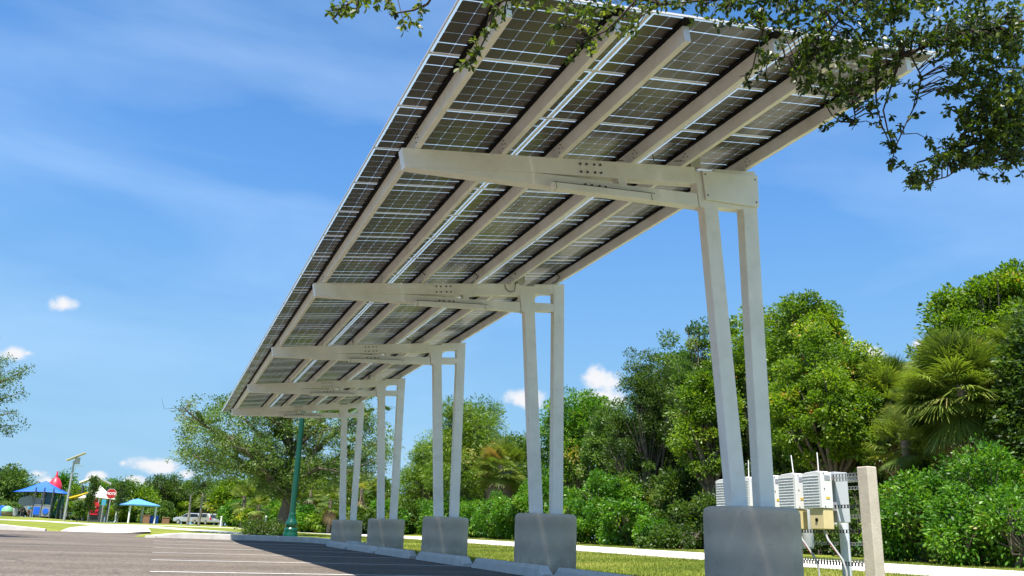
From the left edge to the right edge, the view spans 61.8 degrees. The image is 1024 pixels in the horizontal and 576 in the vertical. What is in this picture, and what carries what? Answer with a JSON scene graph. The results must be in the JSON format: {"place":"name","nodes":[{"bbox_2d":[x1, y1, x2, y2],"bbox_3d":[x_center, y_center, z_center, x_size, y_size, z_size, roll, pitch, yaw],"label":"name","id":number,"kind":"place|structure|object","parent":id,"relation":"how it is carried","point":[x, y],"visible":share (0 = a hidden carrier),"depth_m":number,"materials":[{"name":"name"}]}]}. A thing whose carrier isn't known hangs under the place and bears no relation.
{"place":"outdoors","nodes":[
{"label":"outdoors","id":0,"kind":"place"},
{"bbox_2d":[62,524,150,532],"bbox_3d":[-18.868,11.564,41.266,2.810,0.277,27.000,8,-17,-20],"label":"concrete apron","id":1,"kind":"object","parent":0,"point":[111,528],"visible":0.94,"depth_m":31.78,"materials":[{"name":"concrete"}]},
{"bbox_2d":[123,525,249,533],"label":"side path","id":2,"kind":"structure","parent":0,"point":[213,531],"depth_m":38.02,"materials":[{"name":"concrete"}]},
{"bbox_2d":[0,516,1022,575],"bbox_3d":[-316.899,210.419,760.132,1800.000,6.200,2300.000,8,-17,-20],"label":"ground","id":3,"kind":"structure","parent":0,"point":[51,526],"depth_m":35.71,"materials":[{"name":"green plant"}]},
{"bbox_2d":[0,496,26,516],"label":"bush","id":4,"kind":"object","parent":3,"relation":"on","point":[3,502],"visible":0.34,"depth_m":99.91,"materials":[{"name":"green plant"}]},
{"bbox_2d":[0,337,34,437],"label":"oak tree","id":5,"kind":"object","parent":3,"relation":"on","point":[8,378],"visible":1,"depth_m":22.61,"materials":[{"name":"green plant"}]},
{"bbox_2d":[0,462,42,503],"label":"background tree","id":6,"kind":"object","parent":3,"relation":"on","point":[14,478],"visible":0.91,"depth_m":105.73,"materials":[{"name":"green plant"}]},
{"bbox_2d":[18,487,55,518],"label":"play unit","id":7,"kind":"object","parent":3,"relation":"on","point":[39,509],"visible":0.85,"depth_m":87.98,"materials":[{"name":"grey plastic"}]},
{"bbox_2d":[13,481,71,518],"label":"shade canopy","id":8,"kind":"object","parent":3,"relation":"on","point":[48,486],"visible":0.92,"depth_m":89.13,"materials":[{"name":"blue fabric"}]},
{"bbox_2d":[36,471,64,518],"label":"play tower","id":9,"kind":"structure","parent":3,"relation":"on","point":[56,481],"depth_m":97.03,"materials":[{"name":"red plastic"}]},
{"bbox_2d":[49,468,81,501],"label":"background tree","id":10,"kind":"object","parent":3,"relation":"on","point":[64,478],"visible":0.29,"depth_m":130.05,"materials":[{"name":"green plant"}]},
{"bbox_2d":[60,481,87,501],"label":"background tree","id":11,"kind":"object","parent":3,"relation":"on","point":[76,490],"visible":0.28,"depth_m":121.27,"materials":[{"name":"green plant"}]},
{"bbox_2d":[63,452,86,520],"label":"solar light","id":12,"kind":"object","parent":3,"relation":"on","point":[77,460],"visible":0.93,"depth_m":70.07,"materials":[{"name":"metal"}]},
{"bbox_2d":[71,500,86,521],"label":"bush","id":13,"kind":"object","parent":3,"relation":"on","point":[80,509],"visible":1,"depth_m":73.03,"materials":[{"name":"green plant"}]},
{"bbox_2d":[83,475,101,521],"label":"young tree","id":14,"kind":"object","parent":3,"relation":"on","point":[94,485],"visible":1,"depth_m":73.78,"materials":[{"name":"green plant"}]},
{"bbox_2d":[87,499,102,521],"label":"play panel wall","id":15,"kind":"structure","parent":3,"relation":"on","point":[95,516],"depth_m":86.72,"materials":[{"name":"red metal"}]},
{"bbox_2d":[79,474,110,521],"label":"shade canopy","id":16,"kind":"object","parent":3,"relation":"on","point":[100,479],"visible":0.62,"depth_m":98.39,"materials":[{"name":"beige fabric"}]},
{"bbox_2d":[79,486,114,521],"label":"shade canopy","id":17,"kind":"object","parent":3,"relation":"on","point":[102,495],"visible":0.37,"depth_m":83.94,"materials":[{"name":"beige fabric"}]},
{"bbox_2d":[101,500,141,522],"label":"bush","id":18,"kind":"object","parent":3,"relation":"on","point":[123,517],"visible":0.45,"depth_m":92.21,"materials":[{"name":"green plant"}]},
{"bbox_2d":[112,481,131,522],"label":"young tree","id":19,"kind":"object","parent":3,"relation":"on","point":[121,495],"visible":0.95,"depth_m":81.51,"materials":[{"name":"green plant"}]},
{"bbox_2d":[99,475,150,516],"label":"background tree","id":20,"kind":"object","parent":3,"relation":"on","point":[131,484],"visible":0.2,"depth_m":106.33,"materials":[{"name":"green plant"}]},
{"bbox_2d":[114,499,160,523],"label":"shade kiosk","id":21,"kind":"object","parent":3,"relation":"on","point":[138,502],"visible":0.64,"depth_m":81.61,"materials":[{"name":"fabric"}]},
{"bbox_2d":[127,483,161,503],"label":"background tree","id":22,"kind":"object","parent":3,"relation":"on","point":[149,497],"visible":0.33,"depth_m":106.85,"materials":[{"name":"green plant"}]},
{"bbox_2d":[132,500,175,523],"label":"bush","id":23,"kind":"object","parent":3,"relation":"on","point":[164,510],"visible":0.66,"depth_m":93.28,"materials":[{"name":"green plant"}]},
{"bbox_2d":[143,472,190,513],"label":"background tree","id":24,"kind":"object","parent":3,"relation":"on","point":[166,486],"visible":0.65,"depth_m":130.72,"materials":[{"name":"green plant"}]},
{"bbox_2d":[159,497,191,523],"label":"bush","id":25,"kind":"object","parent":3,"relation":"on","point":[181,507],"visible":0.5,"depth_m":130.08,"materials":[{"name":"green plant"}]},
{"bbox_2d":[173,513,203,524],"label":"parked car","id":26,"kind":"object","parent":3,"relation":"on","point":[182,519],"visible":0.64,"depth_m":119.16,"materials":[{"name":"silver metal"}]},
{"bbox_2d":[179,474,204,525],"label":"young tree","id":27,"kind":"object","parent":3,"relation":"on","point":[189,483],"visible":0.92,"depth_m":71.28,"materials":[{"name":"green plant"}]},
{"bbox_2d":[184,496,219,524],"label":"bush","id":28,"kind":"object","parent":3,"relation":"on","point":[195,509],"visible":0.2,"depth_m":131.24,"materials":[{"name":"green plant"}]},
{"bbox_2d":[191,477,218,525],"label":"young tree","id":29,"kind":"object","parent":3,"relation":"on","point":[204,491],"visible":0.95,"depth_m":71.55,"materials":[{"name":"green plant"}]},
{"bbox_2d":[192,513,219,524],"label":"parked car","id":30,"kind":"object","parent":3,"relation":"on","point":[206,518],"visible":0.83,"depth_m":116.59,"materials":[{"name":"beige paint"}]},
{"bbox_2d":[204,476,257,519],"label":"background tree","id":31,"kind":"object","parent":3,"relation":"on","point":[220,495],"visible":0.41,"depth_m":86.89,"materials":[{"name":"green plant"}]},
{"bbox_2d":[216,498,249,526],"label":"bush","id":32,"kind":"object","parent":3,"relation":"on","point":[225,510],"visible":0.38,"depth_m":76.45,"materials":[{"name":"green plant"}]},
{"bbox_2d":[229,504,256,526],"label":"bush","id":33,"kind":"object","parent":3,"relation":"on","point":[243,515],"visible":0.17,"depth_m":60.53,"materials":[{"name":"green plant"}]},
{"bbox_2d":[230,480,257,527],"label":"tree","id":34,"kind":"object","parent":3,"relation":"on","point":[238,489],"visible":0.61,"depth_m":61.34,"materials":[{"name":"green plant"}]},
{"bbox_2d":[234,514,282,535],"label":"bush","id":35,"kind":"object","parent":3,"relation":"on","point":[260,527],"visible":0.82,"depth_m":28.64,"materials":[{"name":"green plant"}]},
{"bbox_2d":[247,494,271,523],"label":"fan palm","id":36,"kind":"object","parent":3,"relation":"on","point":[260,502],"visible":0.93,"depth_m":55.86,"materials":[{"name":"green plant"}]},
{"bbox_2d":[0,530,522,575],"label":"asphalt lot","id":37,"kind":"structure","parent":3,"relation":"on","point":[44,553],"depth_m":13.51,"materials":[{"name":"asphalt"}]},
{"bbox_2d":[0,524,46,530],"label":"concrete kerb","id":38,"kind":"structure","parent":37,"relation":"on","point":[7,527],"depth_m":28.00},
{"bbox_2d":[145,533,365,544],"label":"concrete kerb","id":39,"kind":"structure","parent":37,"relation":"on","point":[251,537],"depth_m":26.78,"materials":[{"name":"concrete"}]},
{"bbox_2d":[347,543,377,552],"bbox_3d":[-3.674,6.385,20.988,0.180,0.155,2.900,8,-17,-20],"label":"wheel stop","id":40,"kind":"object","parent":37,"relation":"on","point":[364,548],"visible":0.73,"depth_m":20.60,"materials":[{"name":"concrete"}]},
{"bbox_2d":[375,547,416,558],"bbox_3d":[-2.483,5.608,18.132,0.180,0.155,2.900,8,-17,-20],"label":"wheel stop","id":41,"kind":"object","parent":37,"relation":"on","point":[402,553],"visible":0.93,"depth_m":17.69,"materials":[{"name":"concrete"}]},
{"bbox_2d":[416,551,471,566],"bbox_3d":[-1.250,4.837,15.293,0.180,0.155,2.900,8,-17,-20],"label":"wheel stop","id":42,"kind":"object","parent":37,"relation":"on","point":[458,560],"visible":0.93,"depth_m":14.87,"materials":[{"name":"concrete"}]},
{"bbox_2d":[471,558,552,575],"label":"wheel stop","id":43,"kind":"object","parent":37,"relation":"on","point":[523,569],"visible":0.98,"depth_m":12.10,"materials":[{"name":"concrete"}]},
{"bbox_2d":[221,0,938,575],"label":"solar carport","id":44,"kind":"object","parent":37,"relation":"on","point":[519,168],"visible":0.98,"depth_m":8.86,"materials":[{"name":"metal"}]},
{"bbox_2d":[554,568,631,575],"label":"wheel stop","id":45,"kind":"object","parent":37,"relation":"on","point":[568,572],"visible":1,"depth_m":10.17,"materials":[{"name":"concrete"}]},
{"bbox_2d":[254,499,300,525],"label":"bush","id":46,"kind":"object","parent":3,"relation":"on","point":[274,506],"visible":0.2,"depth_m":59.57,"materials":[{"name":"green plant"}]},
{"bbox_2d":[162,391,404,522],"bbox_3d":[-8.987,6.617,34.436,9.999,6.735,8.121,8,-17,-20],"label":"oak tree","id":47,"kind":"object","parent":3,"relation":"on","point":[276,479],"visible":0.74,"depth_m":33.69,"materials":[{"name":"green plant"}]},
{"bbox_2d":[283,411,304,536],"bbox_3d":[-7.489,4.783,30.448,0.520,7.850,0.507,8,-17,-20],"label":"lamp post","id":48,"kind":"object","parent":3,"relation":"on","point":[291,524],"visible":0.67,"depth_m":29.73,"materials":[{"name":"metal"}]},
{"bbox_2d":[275,477,332,509],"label":"background tree","id":49,"kind":"object","parent":3,"relation":"on","point":[317,501],"visible":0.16,"depth_m":84.88,"materials":[{"name":"green plant"}]},
{"bbox_2d":[296,504,315,532],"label":"bush","id":50,"kind":"object","parent":3,"relation":"on","point":[302,513],"visible":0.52,"depth_m":57.90,"materials":[{"name":"green plant"}]},
{"bbox_2d":[297,479,325,507],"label":"fan palm","id":51,"kind":"object","parent":3,"relation":"on","point":[310,499],"visible":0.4,"depth_m":66.88,"materials":[{"name":"green plant"}]},
{"bbox_2d":[312,484,339,533],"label":"fan palm","id":52,"kind":"object","parent":3,"relation":"on","point":[329,515],"visible":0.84,"depth_m":55.64,"materials":[{"name":"green plant"}]},
{"bbox_2d":[303,505,349,532],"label":"bush","id":53,"kind":"object","parent":3,"relation":"on","point":[317,524],"visible":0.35,"depth_m":57.05,"materials":[{"name":"green plant"}]},
{"bbox_2d":[336,503,376,533],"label":"bush","id":54,"kind":"object","parent":3,"relation":"on","point":[364,515],"visible":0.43,"depth_m":55.86,"materials":[{"name":"green plant"}]},
{"bbox_2d":[346,473,376,507],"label":"fan palm","id":55,"kind":"object","parent":3,"relation":"on","point":[364,483],"visible":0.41,"depth_m":60.75,"materials":[{"name":"green plant"}]},
{"bbox_2d":[358,475,402,507],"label":"background tree","id":56,"kind":"object","parent":3,"relation":"on","point":[369,496],"visible":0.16,"depth_m":78.29,"materials":[{"name":"green plant"}]},
{"bbox_2d":[362,497,410,534],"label":"bush","id":57,"kind":"object","parent":3,"relation":"on","point":[387,505],"visible":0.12,"depth_m":56.77,"materials":[{"name":"green plant"}]},
{"bbox_2d":[398,498,422,534],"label":"bush","id":58,"kind":"object","parent":3,"relation":"on","point":[409,506],"visible":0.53,"depth_m":59.00,"materials":[{"name":"green plant"}]},
{"bbox_2d":[389,431,447,505],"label":"broadleaf tree","id":59,"kind":"object","parent":3,"relation":"on","point":[416,491],"visible":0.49,"depth_m":66.10,"materials":[{"name":"green plant"}]},
{"bbox_2d":[405,498,445,534],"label":"shrub","id":60,"kind":"object","parent":3,"relation":"on","point":[424,503],"visible":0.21,"depth_m":58.70,"materials":[{"name":"green plant"}]},
{"bbox_2d":[420,490,478,517],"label":"shrub","id":61,"kind":"object","parent":3,"relation":"on","point":[446,508],"visible":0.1,"depth_m":53.72,"materials":[{"name":"green plant"}]},
{"bbox_2d":[417,393,526,535],"bbox_3d":[-2.650,11.631,56.826,7.045,9.831,7.714,8,-17,-20],"label":"broadleaf tree","id":62,"kind":"object","parent":3,"relation":"on","point":[478,427],"visible":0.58,"depth_m":55.87,"materials":[{"name":"green plant"}]},
{"bbox_2d":[459,497,486,537],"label":"shrub","id":63,"kind":"object","parent":3,"relation":"on","point":[466,507],"visible":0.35,"depth_m":48.59,"materials":[{"name":"green plant"}]},
{"bbox_2d":[470,489,513,538],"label":"shrub","id":64,"kind":"object","parent":3,"relation":"on","point":[483,523],"visible":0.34,"depth_m":44.76,"materials":[{"name":"green plant"}]},
{"bbox_2d":[469,434,526,501],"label":"fan palm","id":65,"kind":"object","parent":3,"relation":"on","point":[505,482],"visible":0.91,"depth_m":50.28,"materials":[{"name":"green plant"}]},
{"bbox_2d":[486,491,526,539],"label":"shrub","id":66,"kind":"object","parent":3,"relation":"on","point":[501,506],"visible":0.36,"depth_m":41.84,"materials":[{"name":"green plant"}]},
{"bbox_2d":[498,430,549,497],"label":"broadleaf tree","id":67,"kind":"object","parent":3,"relation":"on","point":[517,438],"visible":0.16,"depth_m":59.42,"materials":[{"name":"green plant"}]},
{"bbox_2d":[508,470,574,517],"bbox_3d":[1.966,10.544,41.043,3.940,3.626,3.001,8,-17,-20],"label":"shrub","id":68,"kind":"object","parent":3,"relation":"on","point":[519,503],"visible":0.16,"depth_m":40.80,"materials":[{"name":"green plant"}]},
{"bbox_2d":[546,486,595,543],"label":"shrub","id":69,"kind":"object","parent":3,"relation":"on","point":[572,495],"visible":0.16,"depth_m":36.23,"materials":[{"name":"green plant"}]},
{"bbox_2d":[539,384,611,538],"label":"broadleaf tree","id":70,"kind":"object","parent":3,"relation":"on","point":[577,414],"visible":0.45,"depth_m":53.08,"materials":[{"name":"green plant"}]},
{"bbox_2d":[574,397,627,495],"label":"broadleaf tree","id":71,"kind":"object","parent":3,"relation":"on","point":[597,437],"visible":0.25,"depth_m":45.53,"materials":[{"name":"green plant"}]},
{"bbox_2d":[569,468,645,544],"bbox_3d":[3.879,9.071,35.107,2.954,3.420,3.377,-13,-22,42],"label":"shrub","id":72,"kind":"object","parent":3,"relation":"on","point":[589,516],"visible":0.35,"depth_m":34.87,"materials":[{"name":"green plant"}]},
{"bbox_2d":[595,497,658,545],"bbox_3d":[4.436,9.098,32.607,2.826,2.220,2.709,8,-17,-20],"label":"shrub","id":73,"kind":"object","parent":3,"relation":"on","point":[617,522],"visible":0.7,"depth_m":32.08,"materials":[{"name":"green plant"}]},
{"bbox_2d":[596,347,685,498],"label":"broadleaf tree","id":74,"kind":"object","parent":3,"relation":"on","point":[646,425],"visible":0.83,"depth_m":39.74,"materials":[{"name":"green plant"}]},
{"bbox_2d":[617,462,673,542],"bbox_3d":[5.698,9.287,36.584,3.546,3.701,3.027,8,-17,-20],"label":"shrub","id":75,"kind":"object","parent":3,"relation":"on","point":[646,490],"visible":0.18,"depth_m":36.66,"materials":[{"name":"green plant"}]},
{"bbox_2d":[631,512,669,544],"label":"shrub","id":76,"kind":"object","parent":3,"relation":"on","point":[645,528],"visible":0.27,"depth_m":30.05,"materials":[{"name":"green plant"}]},
{"bbox_2d":[634,522,703,548],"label":"shrub","id":77,"kind":"object","parent":3,"relation":"on","point":[663,537],"visible":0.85,"depth_m":28.21,"materials":[{"name":"green plant"}]},
{"bbox_2d":[637,328,705,474],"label":"broadleaf tree","id":78,"kind":"object","parent":3,"relation":"on","point":[670,356],"visible":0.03,"depth_m":45.77,"materials":[{"name":"green plant"}]},
{"bbox_2d":[325,0,1023,191],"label":"oak tree","id":79,"kind":"object","parent":3,"relation":"on","point":[1005,130],"visible":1,"depth_m":5.65,"materials":[{"name":"green plant"}]},
{"bbox_2d":[648,464,704,516],"bbox_3d":[7.258,8.935,34.852,2.937,3.864,3.190,-6,-18,25],"label":"shrub","id":80,"kind":"object","parent":3,"relation":"on","point":[679,484],"visible":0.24,"depth_m":34.45,"materials":[{"name":"green plant"}]},
{"bbox_2d":[651,498,702,531],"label":"shrub","id":81,"kind":"object","parent":3,"relation":"on","point":[678,516],"visible":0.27,"depth_m":29.91,"materials":[{"name":"green plant"}]},
{"bbox_2d":[684,488,715,548],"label":"shrub","id":82,"kind":"object","parent":3,"relation":"on","point":[699,505],"visible":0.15,"depth_m":29.00,"materials":[{"name":"green plant"}]},
{"bbox_2d":[660,316,750,476],"bbox_3d":[8.879,6.321,38.183,4.504,10.358,4.528,0,-16,7],"label":"broadleaf tree","id":83,"kind":"object","parent":3,"relation":"on","point":[678,377],"visible":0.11,"depth_m":38.62,"materials":[{"name":"green plant"}]},
{"bbox_2d":[665,365,747,495],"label":"broadleaf tree","id":84,"kind":"object","parent":3,"relation":"on","point":[697,433],"visible":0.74,"depth_m":33.04,"materials":[{"name":"green plant"}]},
{"bbox_2d":[694,304,777,474],"bbox_3d":[10.469,5.997,37.146,5.120,10.522,4.964,8,-17,-20],"label":"broadleaf tree","id":85,"kind":"object","parent":3,"relation":"on","point":[739,365],"visible":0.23,"depth_m":36.53,"materials":[{"name":"green plant"}]},
{"bbox_2d":[747,460,808,476],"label":"shrub","id":86,"kind":"object","parent":3,"relation":"on","point":[776,469],"visible":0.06,"depth_m":30.91,"materials":[{"name":"green plant"}]},
{"bbox_2d":[716,452,884,575],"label":"inverter rack","id":87,"kind":"object","parent":3,"relation":"on","point":[818,500],"visible":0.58,"depth_m":11.06,"materials":[{"name":"metal"}]},
{"bbox_2d":[764,288,854,472],"bbox_3d":[11.030,4.779,31.791,4.186,9.945,4.530,-5,-18,21],"label":"broadleaf tree","id":88,"kind":"object","parent":3,"relation":"on","point":[803,310],"visible":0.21,"depth_m":32.18,"materials":[{"name":"green plant"}]},
{"bbox_2d":[802,520,861,554],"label":"shrub","id":89,"kind":"object","parent":3,"relation":"on","point":[821,536],"visible":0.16,"depth_m":24.43,"materials":[{"name":"green plant"}]},
{"bbox_2d":[768,319,900,553],"bbox_3d":[10.026,4.654,26.764,4.255,7.436,4.430,8,-17,-20],"label":"broadleaf tree","id":90,"kind":"object","parent":3,"relation":"on","point":[814,400],"visible":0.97,"depth_m":26.21,"materials":[{"name":"green plant"}]},
{"bbox_2d":[829,487,887,557],"bbox_3d":[9.346,6.300,22.753,2.121,2.316,1.935,8,-17,-20],"label":"shrub","id":91,"kind":"object","parent":3,"relation":"on","point":[854,523],"visible":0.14,"depth_m":22.70,"materials":[{"name":"green plant"}]},
{"bbox_2d":[848,457,891,523],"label":"shrub","id":92,"kind":"object","parent":3,"relation":"on","point":[878,481],"visible":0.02,"depth_m":26.21,"materials":[{"name":"green plant"}]},
{"bbox_2d":[849,351,934,473],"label":"fan palm","id":93,"kind":"object","parent":3,"relation":"on","point":[892,380],"visible":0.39,"depth_m":25.95,"materials":[{"name":"green plant"}]},
{"bbox_2d":[851,504,935,561],"bbox_3d":[8.847,5.776,19.948,1.825,1.642,1.706,-12,-21,40],"label":"shrub","id":94,"kind":"object","parent":3,"relation":"on","point":[886,540],"visible":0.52,"depth_m":19.51,"materials":[{"name":"green plant"}]},
{"bbox_2d":[856,402,946,557],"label":"broadleaf tree","id":95,"kind":"object","parent":3,"relation":"on","point":[905,460],"visible":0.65,"depth_m":22.87,"materials":[{"name":"green plant"}]},
{"bbox_2d":[878,465,975,562],"bbox_3d":[9.504,5.417,19.714,2.481,2.642,2.733,2,-16,-1],"label":"shrub","id":96,"kind":"object","parent":3,"relation":"on","point":[913,490],"visible":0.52,"depth_m":19.33,"materials":[{"name":"green plant"}]},
{"bbox_2d":[895,336,987,553],"bbox_3d":[14.534,5.261,29.334,3.305,7.869,3.460,8,-17,-20],"label":"broadleaf tree","id":97,"kind":"object","parent":3,"relation":"on","point":[908,355],"visible":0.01,"depth_m":29.29,"materials":[{"name":"green plant"}]},
{"bbox_2d":[882,320,1013,560],"bbox_3d":[11.496,3.849,21.397,3.780,6.125,3.588,-13,-22,41],"label":"fan palm","id":98,"kind":"object","parent":3,"relation":"on","point":[954,359],"visible":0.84,"depth_m":21.28,"materials":[{"name":"green plant"}]},
{"bbox_2d":[913,258,1023,486],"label":"broadleaf tree","id":99,"kind":"object","parent":3,"relation":"on","point":[977,306],"visible":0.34,"depth_m":24.81,"materials":[{"name":"green plant"}]},
{"bbox_2d":[916,433,1023,565],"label":"shrub","id":100,"kind":"object","parent":3,"relation":"on","point":[1004,470],"visible":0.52,"depth_m":18.23,"materials":[{"name":"green plant"}]},
{"bbox_2d":[921,492,1023,566],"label":"shrub","id":101,"kind":"object","parent":3,"relation":"on","point":[954,536],"visible":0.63,"depth_m":17.49,"materials":[{"name":"green plant"}]},
{"bbox_2d":[966,482,1023,567],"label":"shrub","id":102,"kind":"object","parent":3,"relation":"on","point":[1007,518],"visible":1,"depth_m":16.91,"materials":[{"name":"green plant"}]},
{"bbox_2d":[981,309,1023,356],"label":"fan palm","id":103,"kind":"object","parent":3,"relation":"on","point":[1000,335],"visible":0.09,"depth_m":22.26,"materials":[{"name":"green plant"}]},
{"bbox_2d":[982,296,1023,481],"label":"broadleaf tree","id":104,"kind":"object","parent":3,"relation":"on","point":[1009,363],"visible":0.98,"depth_m":20.02,"materials":[{"name":"green plant"}]},
{"bbox_2d":[0,0,1023,544],"label":"sky","id":105,"kind":"structure","parent":0,"point":[171,170],"materials":[{"name":"blue"}]},
{"bbox_2d":[36,520,1023,575],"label":"concrete path","id":106,"kind":"structure","parent":0,"point":[923,570],"depth_m":16.79,"materials":[{"name":"concrete"}]},
{"bbox_2d":[298,532,1023,575],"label":"grass","id":107,"kind":"structure","parent":0,"point":[499,553],"depth_m":17.63,"materials":[{"name":"plant"}]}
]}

